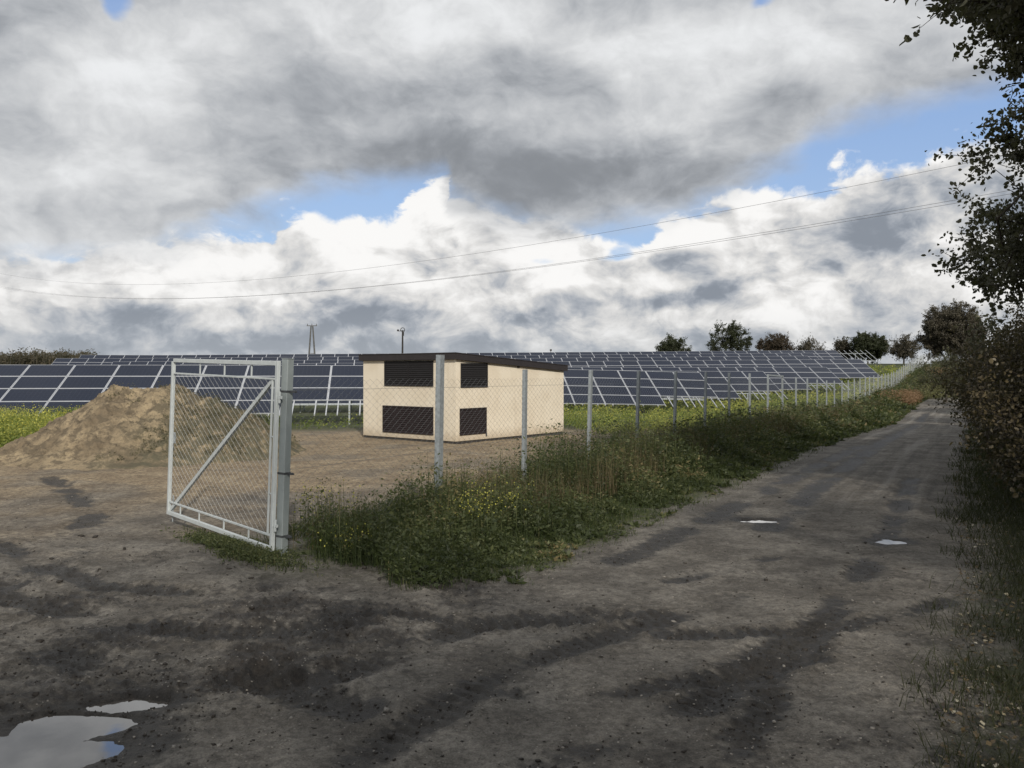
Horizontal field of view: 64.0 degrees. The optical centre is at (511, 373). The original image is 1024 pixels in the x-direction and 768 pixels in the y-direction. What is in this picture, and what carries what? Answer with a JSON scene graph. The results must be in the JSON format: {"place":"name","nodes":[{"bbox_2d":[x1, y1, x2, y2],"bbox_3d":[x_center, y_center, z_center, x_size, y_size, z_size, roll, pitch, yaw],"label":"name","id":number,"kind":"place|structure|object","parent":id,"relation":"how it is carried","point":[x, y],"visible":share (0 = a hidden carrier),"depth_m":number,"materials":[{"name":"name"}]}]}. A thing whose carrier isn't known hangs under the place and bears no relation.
{"place":"outdoors","nodes":[
{"label":"outdoors","id":0,"kind":"place"},
{"bbox_2d":[160,524,329,575],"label":"grass","id":1,"kind":"structure","parent":0,"point":[239,549],"depth_m":8.60,"materials":[{"name":"green plant"}]},
{"bbox_2d":[5,157,994,284],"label":"power cable","id":2,"kind":"object","parent":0,"point":[533,244],"visible":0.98,"depth_m":38.16,"materials":[{"name":"black metal"}]},
{"bbox_2d":[1,191,1004,298],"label":"power cable","id":3,"kind":"object","parent":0,"point":[566,262],"visible":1,"depth_m":37.01,"materials":[{"name":"black metal"}]},
{"bbox_2d":[5,194,1007,298],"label":"power cable","id":4,"kind":"object","parent":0,"point":[590,260],"visible":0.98,"depth_m":36.13,"materials":[{"name":"black metal"}]},
{"bbox_2d":[0,364,1023,767],"bbox_3d":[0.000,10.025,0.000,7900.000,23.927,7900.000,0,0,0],"label":"ground","id":5,"kind":"structure","parent":0,"point":[44,518],"depth_m":7.51,"materials":[{"name":"soil"}]},
{"bbox_2d":[0,346,99,364],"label":"wood","id":6,"kind":"object","parent":5,"relation":"on","point":[29,358],"visible":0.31,"depth_m":257.99,"materials":[{"name":"green plant"}]},
{"bbox_2d":[49,711,127,718],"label":"puddle","id":7,"kind":"object","parent":5,"relation":"on","point":[77,715],"visible":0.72,"depth_m":4.58,"materials":[{"name":"grey liquid"}]},
{"bbox_2d":[86,698,167,711],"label":"puddle","id":8,"kind":"object","parent":5,"relation":"on","point":[130,704],"visible":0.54,"depth_m":4.72,"materials":[{"name":"grey liquid"}]},
{"bbox_2d":[0,384,305,470],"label":"sand heap","id":9,"kind":"object","parent":5,"relation":"on","point":[82,436],"visible":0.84,"depth_m":18.40,"materials":[{"name":"beige sand"}]},
{"bbox_2d":[0,365,362,423],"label":"solar panel row","id":10,"kind":"object","parent":5,"relation":"on","point":[63,386],"visible":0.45,"depth_m":32.30,"materials":[{"name":"glass"}]},
{"bbox_2d":[275,358,296,555],"bbox_3d":[-2.362,1.013,8.609,0.184,2.348,0.098,2,0,30],"label":"gate post","id":11,"kind":"object","parent":5,"relation":"on","point":[284,473],"visible":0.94,"depth_m":8.59,"materials":[{"name":"grey metal"}]},
{"bbox_2d":[166,359,281,551],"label":"metal gate","id":12,"kind":"structure","parent":11,"relation":"attached to","point":[274,422],"depth_m":9.28,"materials":[{"name":"grey metal"}]},
{"bbox_2d":[307,324,316,353],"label":"electricity pole","id":13,"kind":"object","parent":5,"relation":"on","point":[311,327],"visible":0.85,"depth_m":127.91,"materials":[{"name":"metal"}]},
{"bbox_2d":[264,481,366,537],"bbox_3d":[-2.343,1.608,9.751,1.244,0.658,0.893,0,0,-22],"label":"flowering weed","id":14,"kind":"object","parent":5,"relation":"on","point":[301,510],"visible":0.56,"depth_m":9.82,"materials":[{"name":"green plant"}]},
{"bbox_2d":[317,523,378,564],"bbox_3d":[-1.684,1.720,8.430,0.674,0.384,0.523,0,0,9],"label":"flowering weed","id":15,"kind":"object","parent":5,"relation":"on","point":[337,548],"visible":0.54,"depth_m":8.32,"materials":[{"name":"green plant"}]},
{"bbox_2d":[94,381,687,461],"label":"sparse dry weeds","id":16,"kind":"object","parent":5,"relation":"on","point":[207,416],"visible":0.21,"depth_m":19.27,"materials":[{"name":"brown plant"}]},
{"bbox_2d":[397,327,404,352],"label":"transformer pole","id":17,"kind":"object","parent":5,"relation":"on","point":[402,336],"visible":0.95,"depth_m":134.86,"materials":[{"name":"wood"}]},
{"bbox_2d":[51,353,820,365],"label":"solar panel row","id":18,"kind":"object","parent":5,"relation":"on","point":[97,361],"visible":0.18,"depth_m":94.37,"materials":[{"name":"glass"}]},
{"bbox_2d":[0,365,915,447],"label":"mustard plants","id":19,"kind":"object","parent":5,"relation":"on","point":[10,437],"visible":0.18,"depth_m":35.61,"materials":[{"name":"green plant"}]},
{"bbox_2d":[111,356,810,366],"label":"solar panel row","id":20,"kind":"object","parent":5,"relation":"on","point":[562,359],"visible":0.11,"depth_m":88.85,"materials":[{"name":"glass"}]},
{"bbox_2d":[358,352,567,443],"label":"transformer building","id":21,"kind":"structure","parent":5,"relation":"on","point":[386,370],"depth_m":24.07,"materials":[{"name":"paint"}]},
{"bbox_2d":[429,482,525,545],"bbox_3d":[-0.325,1.568,9.220,1.032,0.727,0.834,0,0,35],"label":"flowering weed","id":22,"kind":"object","parent":5,"relation":"on","point":[478,518],"visible":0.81,"depth_m":9.24,"materials":[{"name":"green plant"}]},
{"bbox_2d":[79,350,880,362],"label":"solar panel row","id":23,"kind":"object","parent":5,"relation":"on","point":[827,354],"visible":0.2,"depth_m":108.65,"materials":[{"name":"glass"}]},
{"bbox_2d":[292,369,724,412],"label":"solar panel row","id":24,"kind":"object","parent":5,"relation":"on","point":[570,375],"visible":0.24,"depth_m":46.03,"materials":[{"name":"glass"}]},
{"bbox_2d":[486,478,537,529],"bbox_3d":[0.009,1.611,10.213,0.726,0.653,0.582,0,0,-35],"label":"flowering weed","id":25,"kind":"object","parent":5,"relation":"on","point":[513,500],"visible":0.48,"depth_m":10.13,"materials":[{"name":"green plant"}]},
{"bbox_2d":[26,435,1011,767],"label":"pale stones","id":26,"kind":"object","parent":5,"relation":"on","point":[386,709],"visible":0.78,"depth_m":4.90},
{"bbox_2d":[181,359,880,380],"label":"solar panel row","id":27,"kind":"object","parent":5,"relation":"on","point":[854,368],"visible":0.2,"depth_m":80.12,"materials":[{"name":"glass"}]},
{"bbox_2d":[250,366,932,590],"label":"verge weeds","id":28,"kind":"object","parent":5,"relation":"on","point":[886,413],"visible":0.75,"depth_m":11.31,"materials":[{"name":"green plant"}]},
{"bbox_2d":[292,388,899,549],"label":"dry stalks","id":29,"kind":"object","parent":5,"relation":"on","point":[600,474],"visible":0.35,"depth_m":12.87,"materials":[{"name":"beige plant"}]},
{"bbox_2d":[290,354,957,543],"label":"chain link fence","id":30,"kind":"object","parent":5,"relation":"on","point":[439,409],"visible":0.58,"depth_m":13.75,"materials":[{"name":"metal"}]},
{"bbox_2d":[655,333,693,350],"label":"skyline tree","id":31,"kind":"object","parent":5,"relation":"on","point":[670,343],"visible":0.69,"depth_m":168.46,"materials":[{"name":"green plant"}]},
{"bbox_2d":[617,370,787,402],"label":"solar panel row","id":32,"kind":"object","parent":5,"relation":"on","point":[755,375],"visible":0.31,"depth_m":57.72,"materials":[{"name":"glass"}]},
{"bbox_2d":[568,367,847,394],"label":"solar panel row","id":33,"kind":"object","parent":5,"relation":"on","point":[821,375],"visible":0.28,"depth_m":69.17,"materials":[{"name":"glass"}]},
{"bbox_2d":[706,320,753,350],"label":"skyline tree","id":34,"kind":"object","parent":5,"relation":"on","point":[734,340],"visible":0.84,"depth_m":174.02,"materials":[{"name":"green plant"}]},
{"bbox_2d":[754,331,795,350],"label":"skyline tree","id":35,"kind":"object","parent":5,"relation":"on","point":[778,342],"visible":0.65,"depth_m":171.00,"materials":[{"name":"green plant"}]},
{"bbox_2d":[789,332,825,349],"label":"skyline tree","id":36,"kind":"object","parent":5,"relation":"on","point":[807,345],"visible":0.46,"depth_m":167.01,"materials":[{"name":"green plant"}]},
{"bbox_2d":[832,336,853,358],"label":"skyline tree","id":37,"kind":"object","parent":5,"relation":"on","point":[840,345],"visible":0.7,"depth_m":164.09,"materials":[{"name":"green plant"}]},
{"bbox_2d":[845,330,890,363],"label":"skyline tree","id":38,"kind":"object","parent":5,"relation":"on","point":[875,346],"visible":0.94,"depth_m":158.66,"materials":[{"name":"green plant"}]},
{"bbox_2d":[884,332,921,363],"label":"skyline tree","id":39,"kind":"object","parent":5,"relation":"on","point":[901,349],"visible":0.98,"depth_m":149.48,"materials":[{"name":"green plant"}]},
{"bbox_2d":[876,366,944,405],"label":"rusty weeds","id":40,"kind":"object","parent":5,"relation":"on","point":[909,396],"visible":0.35,"depth_m":54.43,"materials":[{"name":"brown plant"}]},
{"bbox_2d":[863,359,961,403],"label":"knoll scrub","id":41,"kind":"object","parent":5,"relation":"on","point":[927,393],"visible":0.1,"depth_m":66.67,"materials":[{"name":"green plant"}]},
{"bbox_2d":[903,345,967,401],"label":"lane end bush","id":42,"kind":"object","parent":5,"relation":"on","point":[942,368],"visible":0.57,"depth_m":57.56,"materials":[{"name":"green plant"}]},
{"bbox_2d":[910,298,988,361],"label":"tree","id":43,"kind":"object","parent":5,"relation":"on","point":[936,338],"visible":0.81,"depth_m":110.62,"materials":[{"name":"green plant"}]},
{"bbox_2d":[885,0,1023,90],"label":"roadside tree","id":44,"kind":"object","parent":5,"relation":"on","point":[1005,26],"visible":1,"depth_m":9.93,"materials":[{"name":"green plant"}]},
{"bbox_2d":[888,420,1023,767],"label":"shaded grass","id":45,"kind":"structure","parent":5,"relation":"on","point":[1012,532],"depth_m":6.94,"materials":[{"name":"green plant"}]},
{"bbox_2d":[914,320,1023,467],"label":"hedge bush","id":46,"kind":"object","parent":5,"relation":"on","point":[999,352],"visible":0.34,"depth_m":15.81,"materials":[{"name":"green plant"}]},
{"bbox_2d":[921,85,1023,322],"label":"roadside tree","id":47,"kind":"object","parent":5,"relation":"on","point":[1006,267],"visible":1,"depth_m":13.06,"materials":[{"name":"green plant"}]},
{"bbox_2d":[934,313,1023,445],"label":"hedge bush","id":48,"kind":"object","parent":5,"relation":"on","point":[965,441],"visible":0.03,"depth_m":22.84,"materials":[{"name":"green plant"}]},
{"bbox_2d":[940,334,1017,434],"bbox_3d":[17.253,0.176,25.848,6.026,4.210,5.941,0,0,0],"label":"hedge bush","id":49,"kind":"object","parent":5,"relation":"on","point":[960,385],"visible":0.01,"depth_m":26.99,"materials":[{"name":"green plant"}]},
{"bbox_2d":[939,445,1023,767],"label":"fallen leaves","id":50,"kind":"object","parent":5,"relation":"on","point":[961,714],"visible":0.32,"depth_m":5.33,"materials":[{"name":"plant"}]},
{"bbox_2d":[944,304,1019,450],"bbox_3d":[11.884,0.289,20.176,1.642,4.069,1.809,0,0,-40],"label":"bush","id":51,"kind":"object","parent":5,"relation":"on","point":[990,324],"visible":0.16,"depth_m":20.14,"materials":[{"name":"green plant"}]},
{"bbox_2d":[943,304,1023,451],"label":"hedge bush","id":52,"kind":"object","parent":5,"relation":"on","point":[1004,331],"visible":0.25,"depth_m":18.87,"materials":[{"name":"green plant"}]},
{"bbox_2d":[949,362,1023,504],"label":"hedge bush","id":53,"kind":"object","parent":5,"relation":"on","point":[1009,448],"visible":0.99,"depth_m":10.54,"materials":[{"name":"green plant"}]},
{"bbox_2d":[951,346,1023,498],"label":"hedge bush","id":54,"kind":"object","parent":5,"relation":"on","point":[1015,394],"visible":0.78,"depth_m":12.54,"materials":[{"name":"green plant"}]},
{"bbox_2d":[0,0,1023,363],"label":"sky","id":55,"kind":"structure","parent":0,"point":[170,144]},
{"bbox_2d":[85,399,1009,767],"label":"dirt road","id":56,"kind":"structure","parent":0,"point":[853,483],"depth_m":5.53,"materials":[{"name":"soil"}]},
{"bbox_2d":[0,716,137,767],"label":"puddle","id":57,"kind":"object","parent":56,"relation":"on","point":[48,742],"visible":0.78,"depth_m":4.24,"materials":[{"name":"grey liquid"}]},
{"bbox_2d":[1,496,1004,767],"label":"mud clods","id":58,"kind":"object","parent":56,"relation":"on","point":[389,736],"visible":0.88,"depth_m":5.09,"materials":[{"name":"brown soil"}]},
{"bbox_2d":[740,520,777,522],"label":"puddle","id":59,"kind":"object","parent":56,"relation":"on","point":[760,521],"visible":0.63,"depth_m":10.84,"materials":[{"name":"grey liquid"}]},
{"bbox_2d":[876,540,906,544],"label":"puddle","id":60,"kind":"object","parent":56,"relation":"on","point":[887,542],"visible":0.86,"depth_m":9.45,"materials":[{"name":"grey liquid"}]}
]}

